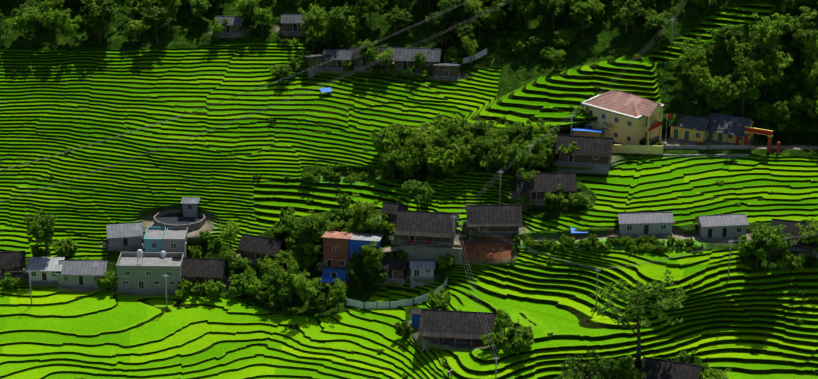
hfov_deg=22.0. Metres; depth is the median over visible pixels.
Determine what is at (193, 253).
shrub
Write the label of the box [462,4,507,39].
broad tree
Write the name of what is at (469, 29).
broad tree
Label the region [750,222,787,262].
broad tree
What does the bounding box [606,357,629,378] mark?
broad tree
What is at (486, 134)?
shrub
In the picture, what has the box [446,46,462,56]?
shrub
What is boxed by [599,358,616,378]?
shrub
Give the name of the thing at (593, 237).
shrub
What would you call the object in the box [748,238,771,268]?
broad tree
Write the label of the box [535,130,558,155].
shrub
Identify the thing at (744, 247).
shrub
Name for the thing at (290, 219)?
broad tree
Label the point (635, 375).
broad tree
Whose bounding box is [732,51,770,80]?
broad tree
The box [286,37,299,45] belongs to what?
shrub
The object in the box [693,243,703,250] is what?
shrub
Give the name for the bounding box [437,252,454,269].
shrub
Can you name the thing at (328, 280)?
tarp shelter
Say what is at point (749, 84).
shrub
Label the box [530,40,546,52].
shrub
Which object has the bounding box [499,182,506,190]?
shrub
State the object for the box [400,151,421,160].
bamboo
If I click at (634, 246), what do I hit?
shrub
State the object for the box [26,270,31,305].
pole
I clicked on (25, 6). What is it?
broad tree
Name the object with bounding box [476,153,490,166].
shrub
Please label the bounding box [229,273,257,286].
shrub
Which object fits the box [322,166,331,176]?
shrub
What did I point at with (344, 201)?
broad tree
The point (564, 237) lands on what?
shrub
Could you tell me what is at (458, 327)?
house bottom
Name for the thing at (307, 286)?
broad tree
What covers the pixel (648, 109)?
office portico
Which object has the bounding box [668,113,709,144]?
school
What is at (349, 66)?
shrub
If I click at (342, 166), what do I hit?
shrub
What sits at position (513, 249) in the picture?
shrub
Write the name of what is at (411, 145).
bamboo
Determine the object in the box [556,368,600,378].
broad tree
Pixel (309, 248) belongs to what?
broad tree
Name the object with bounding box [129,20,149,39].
broad tree
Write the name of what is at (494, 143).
broad tree
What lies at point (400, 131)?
shrub
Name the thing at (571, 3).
broad tree
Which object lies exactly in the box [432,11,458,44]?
bamboo
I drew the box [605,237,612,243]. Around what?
shrub
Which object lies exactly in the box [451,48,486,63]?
net fence top
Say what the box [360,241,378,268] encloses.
broad tree
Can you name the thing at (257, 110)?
wires
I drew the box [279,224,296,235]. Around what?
shrub
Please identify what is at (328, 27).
broad tree
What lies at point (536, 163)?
broad tree
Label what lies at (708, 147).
wall
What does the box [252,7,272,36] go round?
broad tree
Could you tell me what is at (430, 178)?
shrub
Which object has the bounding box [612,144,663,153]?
compound wall
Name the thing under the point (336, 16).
broad tree
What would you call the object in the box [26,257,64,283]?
white house
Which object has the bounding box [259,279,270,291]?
shrub
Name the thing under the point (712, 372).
broad tree
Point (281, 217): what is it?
shrub
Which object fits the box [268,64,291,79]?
shrub
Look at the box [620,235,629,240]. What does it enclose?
shrub
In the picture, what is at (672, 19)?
pole
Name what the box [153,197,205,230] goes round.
water tank
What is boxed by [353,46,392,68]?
house
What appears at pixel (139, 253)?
roof water tank
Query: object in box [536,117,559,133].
shrub
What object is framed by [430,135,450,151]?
bamboo
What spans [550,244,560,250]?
shrub
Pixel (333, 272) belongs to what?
house
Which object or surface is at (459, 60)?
shrub
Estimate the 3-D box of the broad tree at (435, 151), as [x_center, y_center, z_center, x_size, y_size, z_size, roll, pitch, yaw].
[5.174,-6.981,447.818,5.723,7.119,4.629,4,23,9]
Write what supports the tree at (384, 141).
on the terraces
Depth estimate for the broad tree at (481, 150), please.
446.47 m
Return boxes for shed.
[106,223,142,251]
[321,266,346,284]
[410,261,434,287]
[572,127,603,136]
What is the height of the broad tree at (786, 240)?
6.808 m
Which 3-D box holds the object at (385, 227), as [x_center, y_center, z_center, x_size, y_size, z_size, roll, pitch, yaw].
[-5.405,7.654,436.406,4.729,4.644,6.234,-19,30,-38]
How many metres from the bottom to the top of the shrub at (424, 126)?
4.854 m
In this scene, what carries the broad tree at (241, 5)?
on the terraces
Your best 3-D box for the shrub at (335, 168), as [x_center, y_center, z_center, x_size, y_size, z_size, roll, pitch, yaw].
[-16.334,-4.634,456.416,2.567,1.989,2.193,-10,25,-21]
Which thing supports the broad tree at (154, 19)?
on the terraces
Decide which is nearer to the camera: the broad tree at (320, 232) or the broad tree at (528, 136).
the broad tree at (320, 232)
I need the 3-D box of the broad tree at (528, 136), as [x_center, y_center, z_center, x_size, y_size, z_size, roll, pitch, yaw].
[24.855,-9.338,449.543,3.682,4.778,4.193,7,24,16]
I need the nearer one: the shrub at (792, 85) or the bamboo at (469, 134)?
the bamboo at (469, 134)
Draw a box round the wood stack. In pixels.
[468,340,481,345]
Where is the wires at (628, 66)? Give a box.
[570,20,673,114]
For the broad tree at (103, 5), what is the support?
on the terraces
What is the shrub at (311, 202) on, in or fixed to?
on the terraces
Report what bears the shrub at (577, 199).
on the terraces
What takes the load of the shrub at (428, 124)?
on the terraces
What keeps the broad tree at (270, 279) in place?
on the terraces
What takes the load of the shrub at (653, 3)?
on the terraces
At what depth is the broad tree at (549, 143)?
446.62 m
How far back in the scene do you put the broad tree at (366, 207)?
437.05 m
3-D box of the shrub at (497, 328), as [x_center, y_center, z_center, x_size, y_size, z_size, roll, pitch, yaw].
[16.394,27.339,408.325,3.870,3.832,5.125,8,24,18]
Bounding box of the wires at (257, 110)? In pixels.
[0,8,496,201]
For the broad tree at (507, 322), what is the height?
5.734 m
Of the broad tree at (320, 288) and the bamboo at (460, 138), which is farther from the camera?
the bamboo at (460, 138)
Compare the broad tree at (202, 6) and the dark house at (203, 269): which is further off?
the broad tree at (202, 6)
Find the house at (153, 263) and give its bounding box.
[116,252,183,291]
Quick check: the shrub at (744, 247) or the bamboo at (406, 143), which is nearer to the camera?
the shrub at (744, 247)
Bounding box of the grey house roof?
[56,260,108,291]
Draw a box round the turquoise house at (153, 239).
[144,227,167,251]
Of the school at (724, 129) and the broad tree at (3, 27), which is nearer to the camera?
the school at (724, 129)
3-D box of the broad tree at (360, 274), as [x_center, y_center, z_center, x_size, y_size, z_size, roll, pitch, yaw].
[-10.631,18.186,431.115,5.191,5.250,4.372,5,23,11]
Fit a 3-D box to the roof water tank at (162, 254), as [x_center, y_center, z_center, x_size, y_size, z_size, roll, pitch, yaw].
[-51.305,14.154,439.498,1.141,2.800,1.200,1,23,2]
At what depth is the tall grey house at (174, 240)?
441.52 m
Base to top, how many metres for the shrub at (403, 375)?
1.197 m
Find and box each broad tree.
[0,21,11,43]
[5,6,41,42]
[11,0,47,39]
[14,3,35,34]
[23,212,57,255]
[35,0,47,12]
[43,0,70,44]
[81,0,116,39]
[81,0,118,34]
[83,3,122,43]
[122,23,145,43]
[127,0,154,19]
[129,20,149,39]
[140,6,172,45]
[161,0,178,3]
[192,0,210,26]
[217,219,239,254]
[221,248,251,274]
[234,0,260,24]
[245,3,260,26]
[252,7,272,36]
[257,0,276,12]
[260,263,276,274]
[261,271,287,305]
[274,237,302,268]
[276,288,288,311]
[277,64,291,85]
[284,213,304,240]
[290,270,322,311]
[296,216,318,255]
[296,254,305,273]
[298,2,326,40]
[301,13,324,52]
[302,237,321,257]
[309,211,325,227]
[310,285,325,305]
[312,14,335,31]
[313,215,330,229]
[313,296,333,314]
[315,227,325,244]
[316,26,333,51]
[325,5,355,48]
[325,277,346,310]
[329,1,355,16]
[332,16,361,49]
[334,193,352,212]
[344,264,368,288]
[351,192,377,216]
[358,39,377,72]
[359,246,383,270]
[360,214,381,233]
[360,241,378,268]
[373,48,394,72]
[383,11,411,37]
[387,4,406,17]
[400,148,418,160]
[402,179,431,210]
[404,163,421,179]
[412,52,425,75]
[412,158,425,179]
[416,187,433,206]
[421,139,446,159]
[424,154,437,176]
[425,12,445,47]
[433,132,448,147]
[437,0,465,40]
[437,19,459,47]
[447,142,470,161]
[456,23,475,38]
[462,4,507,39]
[470,135,494,154]
[473,120,488,135]
[477,136,498,151]
[478,0,504,33]
[496,309,514,336]
[502,121,521,139]
[518,126,533,141]
[518,134,533,147]
[523,138,542,153]
[525,148,547,170]
[526,35,542,53]
[530,0,552,26]
[540,0,567,32]
[541,135,556,149]
[549,47,566,70]
[552,31,570,49]
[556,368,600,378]
[560,349,612,378]
[563,0,578,7]
[568,1,599,38]
[574,0,599,31]
[582,0,604,25]
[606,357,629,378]
[611,0,649,29]
[622,368,645,378]
[643,9,675,37]
[664,112,685,127]
[676,45,705,85]
[687,97,700,115]
[694,65,731,111]
[704,368,730,378]
[706,27,727,47]
[721,24,735,37]
[726,67,764,117]
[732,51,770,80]
[747,50,793,98]
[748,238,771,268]
[749,101,773,134]
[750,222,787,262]
[758,28,781,55]
[759,53,781,86]
[771,100,792,133]
[775,233,795,256]
[779,6,817,31]
[781,0,799,15]
[790,20,817,52]
[791,29,810,67]
[795,218,817,257]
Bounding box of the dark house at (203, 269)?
[172,257,227,283]
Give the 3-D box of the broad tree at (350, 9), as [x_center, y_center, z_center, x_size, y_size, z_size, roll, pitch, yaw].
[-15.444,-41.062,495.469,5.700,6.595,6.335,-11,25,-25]
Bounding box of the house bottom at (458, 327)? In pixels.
[418,309,495,351]
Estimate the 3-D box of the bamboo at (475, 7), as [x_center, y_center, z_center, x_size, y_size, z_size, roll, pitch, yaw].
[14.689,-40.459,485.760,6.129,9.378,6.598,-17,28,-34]
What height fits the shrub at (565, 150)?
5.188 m
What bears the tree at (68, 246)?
on the terraces
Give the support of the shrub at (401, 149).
on the terraces
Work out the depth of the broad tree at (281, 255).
436.75 m
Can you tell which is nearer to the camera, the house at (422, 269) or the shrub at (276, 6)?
the house at (422, 269)
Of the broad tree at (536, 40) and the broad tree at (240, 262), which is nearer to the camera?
the broad tree at (240, 262)
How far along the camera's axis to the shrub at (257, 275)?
437.03 m
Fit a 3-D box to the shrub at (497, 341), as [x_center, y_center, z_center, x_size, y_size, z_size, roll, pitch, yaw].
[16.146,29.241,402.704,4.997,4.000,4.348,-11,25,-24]
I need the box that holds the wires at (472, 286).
[451,216,496,355]
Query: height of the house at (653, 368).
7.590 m
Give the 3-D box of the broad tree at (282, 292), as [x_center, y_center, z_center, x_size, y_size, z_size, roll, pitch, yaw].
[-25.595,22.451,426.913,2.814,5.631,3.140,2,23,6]
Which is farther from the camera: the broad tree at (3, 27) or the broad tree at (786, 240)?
the broad tree at (3, 27)
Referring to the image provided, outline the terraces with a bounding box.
[0,0,817,378]
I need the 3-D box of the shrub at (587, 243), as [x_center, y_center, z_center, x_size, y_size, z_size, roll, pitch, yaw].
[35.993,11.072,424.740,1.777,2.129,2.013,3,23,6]
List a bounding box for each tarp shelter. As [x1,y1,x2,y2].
[320,87,331,94]
[320,274,336,282]
[570,227,587,236]
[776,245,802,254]
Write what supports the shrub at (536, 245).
on the terraces
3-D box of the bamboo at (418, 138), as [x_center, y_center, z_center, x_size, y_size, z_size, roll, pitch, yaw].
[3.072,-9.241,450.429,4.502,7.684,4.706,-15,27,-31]
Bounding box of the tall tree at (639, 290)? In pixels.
[590,269,688,365]
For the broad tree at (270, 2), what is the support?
on the terraces
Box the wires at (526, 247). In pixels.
[451,216,595,268]
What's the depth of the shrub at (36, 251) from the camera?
440.42 m
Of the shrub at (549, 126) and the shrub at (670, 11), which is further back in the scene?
the shrub at (670, 11)
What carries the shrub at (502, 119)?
on the terraces
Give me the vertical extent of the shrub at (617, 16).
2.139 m
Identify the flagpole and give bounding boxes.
[664,114,671,144]
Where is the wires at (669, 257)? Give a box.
[599,241,731,268]
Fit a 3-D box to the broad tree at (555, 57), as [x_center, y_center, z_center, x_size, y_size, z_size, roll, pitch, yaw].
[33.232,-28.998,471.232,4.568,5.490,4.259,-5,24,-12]
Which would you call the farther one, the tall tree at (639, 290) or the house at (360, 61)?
the house at (360, 61)
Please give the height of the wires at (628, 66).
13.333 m
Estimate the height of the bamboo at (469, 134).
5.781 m
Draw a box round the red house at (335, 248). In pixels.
[322,231,353,279]
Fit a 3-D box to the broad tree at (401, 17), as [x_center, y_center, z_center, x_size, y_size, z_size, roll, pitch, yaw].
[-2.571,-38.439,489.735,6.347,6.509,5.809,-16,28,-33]
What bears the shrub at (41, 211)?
on the terraces
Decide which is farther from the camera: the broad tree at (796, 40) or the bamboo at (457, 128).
the broad tree at (796, 40)
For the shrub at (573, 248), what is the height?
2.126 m
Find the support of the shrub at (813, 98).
on the terraces
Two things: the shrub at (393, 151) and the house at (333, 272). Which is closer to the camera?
the house at (333, 272)
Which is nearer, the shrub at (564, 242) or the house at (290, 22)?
the shrub at (564, 242)
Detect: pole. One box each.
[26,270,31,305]
[162,274,167,308]
[493,356,498,378]
[499,170,502,203]
[596,268,600,304]
[670,17,674,49]
[728,240,733,278]
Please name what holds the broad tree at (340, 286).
on the terraces
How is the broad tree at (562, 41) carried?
on the terraces
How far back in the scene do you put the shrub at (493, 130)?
453.32 m
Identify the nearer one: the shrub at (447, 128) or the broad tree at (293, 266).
the broad tree at (293, 266)
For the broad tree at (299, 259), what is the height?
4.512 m
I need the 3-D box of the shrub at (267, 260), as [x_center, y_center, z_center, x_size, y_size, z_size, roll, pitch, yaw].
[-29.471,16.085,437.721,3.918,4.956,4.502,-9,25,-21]
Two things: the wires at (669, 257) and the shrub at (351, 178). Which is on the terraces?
the shrub at (351, 178)
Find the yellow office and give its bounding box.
[581,89,664,144]
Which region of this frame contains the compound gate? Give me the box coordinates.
[735,126,779,153]
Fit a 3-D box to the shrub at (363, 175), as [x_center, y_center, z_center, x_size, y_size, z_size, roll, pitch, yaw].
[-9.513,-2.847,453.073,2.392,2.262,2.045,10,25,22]
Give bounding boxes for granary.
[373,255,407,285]
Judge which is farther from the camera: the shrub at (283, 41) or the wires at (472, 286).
the shrub at (283, 41)
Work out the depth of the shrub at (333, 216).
441.49 m
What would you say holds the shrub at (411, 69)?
on the terraces
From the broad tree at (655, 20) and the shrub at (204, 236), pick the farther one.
the broad tree at (655, 20)
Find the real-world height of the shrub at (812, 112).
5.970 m
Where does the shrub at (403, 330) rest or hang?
on the terraces
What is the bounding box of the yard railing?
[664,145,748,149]
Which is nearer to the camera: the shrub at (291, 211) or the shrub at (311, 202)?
the shrub at (291, 211)
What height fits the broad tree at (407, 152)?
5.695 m
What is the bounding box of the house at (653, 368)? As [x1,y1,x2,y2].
[639,356,703,378]
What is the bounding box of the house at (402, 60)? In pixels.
[392,47,441,76]
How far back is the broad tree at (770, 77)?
459.22 m
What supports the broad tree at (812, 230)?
on the terraces
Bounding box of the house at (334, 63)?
[322,49,354,68]
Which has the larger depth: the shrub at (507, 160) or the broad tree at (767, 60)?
the broad tree at (767, 60)
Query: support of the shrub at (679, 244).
on the terraces
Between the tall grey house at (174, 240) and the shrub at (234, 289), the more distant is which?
the tall grey house at (174, 240)
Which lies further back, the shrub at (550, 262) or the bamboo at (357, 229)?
the bamboo at (357, 229)
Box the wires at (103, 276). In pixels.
[32,271,156,276]
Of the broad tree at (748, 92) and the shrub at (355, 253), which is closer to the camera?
the shrub at (355, 253)
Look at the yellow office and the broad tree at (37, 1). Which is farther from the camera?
the broad tree at (37, 1)
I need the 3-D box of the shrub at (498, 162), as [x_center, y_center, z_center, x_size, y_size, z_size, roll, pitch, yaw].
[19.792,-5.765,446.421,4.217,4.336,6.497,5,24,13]
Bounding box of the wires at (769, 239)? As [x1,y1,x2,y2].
[728,234,817,240]
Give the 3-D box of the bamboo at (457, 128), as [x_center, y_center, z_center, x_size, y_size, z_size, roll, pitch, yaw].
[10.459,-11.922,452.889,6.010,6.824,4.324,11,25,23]
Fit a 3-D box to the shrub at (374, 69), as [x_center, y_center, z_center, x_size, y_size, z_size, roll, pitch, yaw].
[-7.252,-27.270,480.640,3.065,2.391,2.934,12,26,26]
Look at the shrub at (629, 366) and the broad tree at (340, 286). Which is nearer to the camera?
the shrub at (629, 366)
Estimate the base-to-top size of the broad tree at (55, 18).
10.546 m
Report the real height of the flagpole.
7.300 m
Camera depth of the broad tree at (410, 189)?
438.62 m
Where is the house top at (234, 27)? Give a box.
[215,16,242,35]
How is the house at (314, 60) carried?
on the terraces
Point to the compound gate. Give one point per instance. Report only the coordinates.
(758, 131)
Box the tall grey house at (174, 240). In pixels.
[162,227,187,257]
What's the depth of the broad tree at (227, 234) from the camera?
440.69 m
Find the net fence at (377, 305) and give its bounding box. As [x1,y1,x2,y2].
[346,276,447,309]
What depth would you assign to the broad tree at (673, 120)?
459.09 m
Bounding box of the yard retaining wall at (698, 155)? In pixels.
[662,154,748,158]
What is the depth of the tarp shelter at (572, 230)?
429.21 m
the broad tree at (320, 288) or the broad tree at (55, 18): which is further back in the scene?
the broad tree at (55, 18)
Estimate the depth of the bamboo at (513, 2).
484.11 m
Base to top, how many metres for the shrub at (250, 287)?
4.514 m
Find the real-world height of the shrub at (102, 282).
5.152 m
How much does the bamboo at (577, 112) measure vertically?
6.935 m
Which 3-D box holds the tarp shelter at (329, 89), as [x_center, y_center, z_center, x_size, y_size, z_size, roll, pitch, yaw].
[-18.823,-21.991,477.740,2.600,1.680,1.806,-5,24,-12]
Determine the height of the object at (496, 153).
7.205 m
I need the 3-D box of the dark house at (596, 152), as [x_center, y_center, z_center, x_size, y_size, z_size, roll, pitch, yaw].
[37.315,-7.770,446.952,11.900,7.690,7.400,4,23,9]
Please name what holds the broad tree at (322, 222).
on the terraces
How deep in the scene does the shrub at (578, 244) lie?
425.11 m
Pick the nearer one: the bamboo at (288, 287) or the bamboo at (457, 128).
the bamboo at (288, 287)
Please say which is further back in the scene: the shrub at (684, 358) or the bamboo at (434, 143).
the bamboo at (434, 143)
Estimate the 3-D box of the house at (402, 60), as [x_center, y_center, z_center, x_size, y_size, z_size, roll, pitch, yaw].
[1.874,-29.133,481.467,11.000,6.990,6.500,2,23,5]
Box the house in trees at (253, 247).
[237,233,285,261]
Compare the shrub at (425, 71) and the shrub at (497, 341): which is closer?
the shrub at (497, 341)
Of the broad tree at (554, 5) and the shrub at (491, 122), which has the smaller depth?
the shrub at (491, 122)
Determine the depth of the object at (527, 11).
481.30 m
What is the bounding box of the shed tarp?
[410,309,420,327]
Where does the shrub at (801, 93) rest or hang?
on the terraces
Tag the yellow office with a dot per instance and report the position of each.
(618, 110)
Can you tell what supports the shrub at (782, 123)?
on the terraces
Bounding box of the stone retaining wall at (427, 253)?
[404,244,461,265]
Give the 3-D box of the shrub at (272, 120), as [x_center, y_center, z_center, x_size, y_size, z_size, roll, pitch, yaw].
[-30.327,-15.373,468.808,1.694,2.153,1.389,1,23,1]
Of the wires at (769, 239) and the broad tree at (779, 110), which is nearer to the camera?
the wires at (769, 239)
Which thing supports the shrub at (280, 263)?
on the terraces
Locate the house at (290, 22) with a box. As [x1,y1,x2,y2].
[280,14,308,33]
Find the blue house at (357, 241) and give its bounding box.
[348,232,383,273]
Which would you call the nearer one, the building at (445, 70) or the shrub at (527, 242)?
the shrub at (527, 242)
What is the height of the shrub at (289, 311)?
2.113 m
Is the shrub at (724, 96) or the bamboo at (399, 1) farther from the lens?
the bamboo at (399, 1)
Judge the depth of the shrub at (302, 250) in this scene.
438.57 m
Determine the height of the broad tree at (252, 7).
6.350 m
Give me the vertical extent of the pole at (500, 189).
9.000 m
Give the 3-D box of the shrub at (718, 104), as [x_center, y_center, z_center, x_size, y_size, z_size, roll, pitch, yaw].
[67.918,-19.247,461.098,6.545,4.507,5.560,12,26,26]
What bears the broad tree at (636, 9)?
on the terraces
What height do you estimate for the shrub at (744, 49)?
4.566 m
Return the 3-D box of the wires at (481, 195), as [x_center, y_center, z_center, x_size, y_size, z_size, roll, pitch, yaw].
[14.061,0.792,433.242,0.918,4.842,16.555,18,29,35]
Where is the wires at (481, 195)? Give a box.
[451,171,500,215]
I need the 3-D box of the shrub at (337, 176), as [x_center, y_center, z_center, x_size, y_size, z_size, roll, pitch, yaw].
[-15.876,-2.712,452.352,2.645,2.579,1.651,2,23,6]
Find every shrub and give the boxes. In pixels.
[0,272,26,289]
[31,243,50,256]
[35,209,43,215]
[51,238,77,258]
[85,26,97,38]
[96,270,118,292]
[175,278,202,296]
[187,246,202,257]
[199,231,209,243]
[199,279,225,300]
[214,237,222,243]
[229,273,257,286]
[229,281,246,296]
[242,260,258,272]
[242,268,262,281]
[242,276,263,295]
[253,284,275,301]
[257,255,274,271]
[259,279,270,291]
[265,256,283,266]
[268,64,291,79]
[269,116,275,123]
[271,221,288,236]
[273,3,282,9]
[277,37,287,45]
[278,212,295,223]
[279,206,294,216]
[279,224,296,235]
[282,306,297,315]
[285,222,295,237]
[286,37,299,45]
[288,53,309,72]
[292,242,305,254]
[304,172,312,181]
[306,197,313,204]
[312,176,320,181]
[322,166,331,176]
[324,295,337,306]
[326,208,345,224]
[328,164,338,170]
[329,172,340,181]
[338,163,346,169]
[341,208,360,223]
[341,225,355,231]
[342,60,352,71]
[345,207,369,221]
[346,175,356,182]
[347,257,364,275]
[351,250,369,268]
[359,171,370,179]
[369,65,384,74]
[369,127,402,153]
[369,269,387,285]
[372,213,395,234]
[375,166,391,179]
[384,146,403,166]
[386,122,411,143]
[387,65,397,74]
[387,251,407,260]
[393,141,413,154]
[394,321,412,340]
[399,68,406,74]
[401,372,408,378]
[404,143,428,166]
[405,121,440,135]
[407,65,415,74]
[411,124,429,136]
[420,67,431,75]
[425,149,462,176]
[425,174,435,180]
[427,288,451,309]
[428,163,444,176]
[430,113,460,132]
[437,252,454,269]
[440,119,463,138]
[441,53,456,62]
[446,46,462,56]
[448,134,460,149]
[452,57,462,64]
[454,131,481,150]
[458,118,490,131]
[472,133,494,140]
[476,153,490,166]
[480,332,507,351]
[487,120,504,131]
[487,127,504,136]
[488,318,501,334]
[494,156,509,169]
[497,116,505,121]
[498,151,523,172]
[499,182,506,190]
[501,333,533,354]
[505,324,533,350]
[506,38,524,54]
[507,130,530,146]
[511,233,519,241]
[511,244,520,251]
[512,196,533,208]
[522,238,534,246]
[523,233,534,239]
[524,123,547,139]
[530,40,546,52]
[533,240,540,249]
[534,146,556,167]
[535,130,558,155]
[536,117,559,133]
[539,47,551,59]
[544,184,567,209]
[547,259,553,264]
[548,239,558,245]
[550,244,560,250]
[557,28,576,41]
[558,234,567,242]
[559,141,578,156]
[560,239,569,246]
[562,191,589,207]
[566,237,575,242]
[571,242,577,251]
[575,241,584,247]
[583,240,591,247]
[590,4,604,19]
[590,234,596,241]
[592,242,604,248]
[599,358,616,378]
[604,242,611,250]
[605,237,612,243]
[612,13,619,20]
[613,236,621,244]
[617,355,637,377]
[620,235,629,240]
[626,239,635,246]
[629,243,637,252]
[636,235,645,242]
[638,243,645,251]
[639,133,650,144]
[643,235,655,243]
[647,245,656,252]
[648,0,659,6]
[656,240,664,245]
[656,245,666,251]
[663,9,672,17]
[666,235,674,245]
[676,240,683,248]
[679,350,695,363]
[683,238,691,246]
[688,237,694,246]
[689,87,712,103]
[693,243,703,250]
[702,92,734,110]
[702,363,708,369]
[704,80,731,106]
[717,35,737,55]
[732,42,754,60]
[734,31,744,38]
[734,76,760,89]
[738,234,755,256]
[770,109,790,130]
[777,249,805,270]
[787,0,806,8]
[788,82,796,89]
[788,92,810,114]
[794,316,802,322]
[797,90,809,100]
[801,54,817,65]
[804,84,817,100]
[806,100,817,121]
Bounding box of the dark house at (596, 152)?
[555,134,613,173]
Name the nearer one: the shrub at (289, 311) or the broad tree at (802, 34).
the shrub at (289, 311)
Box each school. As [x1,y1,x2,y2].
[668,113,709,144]
[697,112,755,144]
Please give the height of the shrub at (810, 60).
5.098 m
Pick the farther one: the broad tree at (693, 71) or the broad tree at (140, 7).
the broad tree at (140, 7)
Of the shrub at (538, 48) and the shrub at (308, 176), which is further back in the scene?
the shrub at (538, 48)
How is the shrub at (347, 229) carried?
on the terraces
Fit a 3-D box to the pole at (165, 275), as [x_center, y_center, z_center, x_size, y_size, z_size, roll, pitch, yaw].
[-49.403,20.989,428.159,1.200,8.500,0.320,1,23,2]
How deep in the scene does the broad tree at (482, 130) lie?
450.04 m
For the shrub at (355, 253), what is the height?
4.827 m
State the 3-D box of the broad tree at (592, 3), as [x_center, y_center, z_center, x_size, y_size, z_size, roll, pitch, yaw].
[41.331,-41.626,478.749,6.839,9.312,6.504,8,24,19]
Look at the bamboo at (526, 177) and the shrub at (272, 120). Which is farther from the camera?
the shrub at (272, 120)
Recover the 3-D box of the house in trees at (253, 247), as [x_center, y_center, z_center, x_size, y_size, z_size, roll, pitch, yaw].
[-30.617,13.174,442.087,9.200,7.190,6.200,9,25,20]
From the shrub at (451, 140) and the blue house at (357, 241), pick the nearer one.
the blue house at (357, 241)
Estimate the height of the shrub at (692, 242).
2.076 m
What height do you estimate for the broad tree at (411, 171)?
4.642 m
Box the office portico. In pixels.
[603,100,665,144]
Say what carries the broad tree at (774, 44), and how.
on the terraces
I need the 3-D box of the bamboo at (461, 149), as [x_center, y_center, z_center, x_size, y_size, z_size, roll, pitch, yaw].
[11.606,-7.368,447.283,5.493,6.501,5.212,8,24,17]
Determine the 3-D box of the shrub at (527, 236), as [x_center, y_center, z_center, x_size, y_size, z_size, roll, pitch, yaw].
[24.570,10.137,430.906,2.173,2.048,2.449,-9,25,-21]
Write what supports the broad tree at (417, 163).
on the terraces
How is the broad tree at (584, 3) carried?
on the terraces
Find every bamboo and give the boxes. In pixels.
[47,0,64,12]
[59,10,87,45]
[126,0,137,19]
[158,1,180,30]
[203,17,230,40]
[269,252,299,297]
[279,268,295,302]
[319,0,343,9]
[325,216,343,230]
[345,214,364,233]
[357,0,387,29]
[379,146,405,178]
[387,11,410,32]
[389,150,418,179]
[396,0,408,10]
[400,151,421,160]
[404,138,417,145]
[407,139,427,171]
[411,128,436,148]
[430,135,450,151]
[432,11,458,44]
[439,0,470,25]
[446,119,470,132]
[452,134,469,149]
[452,139,477,161]
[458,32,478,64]
[462,0,487,28]
[462,130,479,144]
[463,148,482,171]
[478,148,494,173]
[486,128,507,138]
[488,133,509,150]
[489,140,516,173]
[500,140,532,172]
[505,141,522,152]
[508,0,524,21]
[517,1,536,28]
[517,168,539,182]
[521,0,532,20]
[570,104,589,127]
[612,0,633,26]
[617,7,631,33]
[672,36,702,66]
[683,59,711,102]
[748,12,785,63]
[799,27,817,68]
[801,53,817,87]
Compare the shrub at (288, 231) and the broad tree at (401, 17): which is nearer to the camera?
the shrub at (288, 231)
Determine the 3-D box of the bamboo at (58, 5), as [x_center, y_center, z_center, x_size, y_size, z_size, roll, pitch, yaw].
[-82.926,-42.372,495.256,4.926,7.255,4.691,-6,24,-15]
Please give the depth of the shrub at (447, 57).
480.98 m
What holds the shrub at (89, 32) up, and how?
on the terraces
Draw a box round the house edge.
[0,250,25,277]
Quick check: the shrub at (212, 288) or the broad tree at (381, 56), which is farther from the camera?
the broad tree at (381, 56)
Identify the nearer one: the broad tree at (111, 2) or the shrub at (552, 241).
the shrub at (552, 241)
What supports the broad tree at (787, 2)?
on the terraces
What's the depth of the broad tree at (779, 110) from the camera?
455.26 m
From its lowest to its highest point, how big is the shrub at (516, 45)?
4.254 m
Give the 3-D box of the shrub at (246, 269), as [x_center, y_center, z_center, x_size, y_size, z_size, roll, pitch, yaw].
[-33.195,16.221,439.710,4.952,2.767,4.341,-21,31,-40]
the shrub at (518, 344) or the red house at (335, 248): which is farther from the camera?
the red house at (335, 248)
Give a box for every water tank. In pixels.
[137,249,142,262]
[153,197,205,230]
[160,251,165,257]
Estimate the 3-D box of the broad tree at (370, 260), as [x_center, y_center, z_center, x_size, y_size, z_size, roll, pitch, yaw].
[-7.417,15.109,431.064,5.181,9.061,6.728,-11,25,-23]
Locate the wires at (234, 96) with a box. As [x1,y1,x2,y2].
[0,0,472,170]
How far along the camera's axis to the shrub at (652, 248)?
422.12 m
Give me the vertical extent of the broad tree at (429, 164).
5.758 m
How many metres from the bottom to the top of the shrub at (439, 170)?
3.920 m
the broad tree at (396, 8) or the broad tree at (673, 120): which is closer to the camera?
the broad tree at (673, 120)
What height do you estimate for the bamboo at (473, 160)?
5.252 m

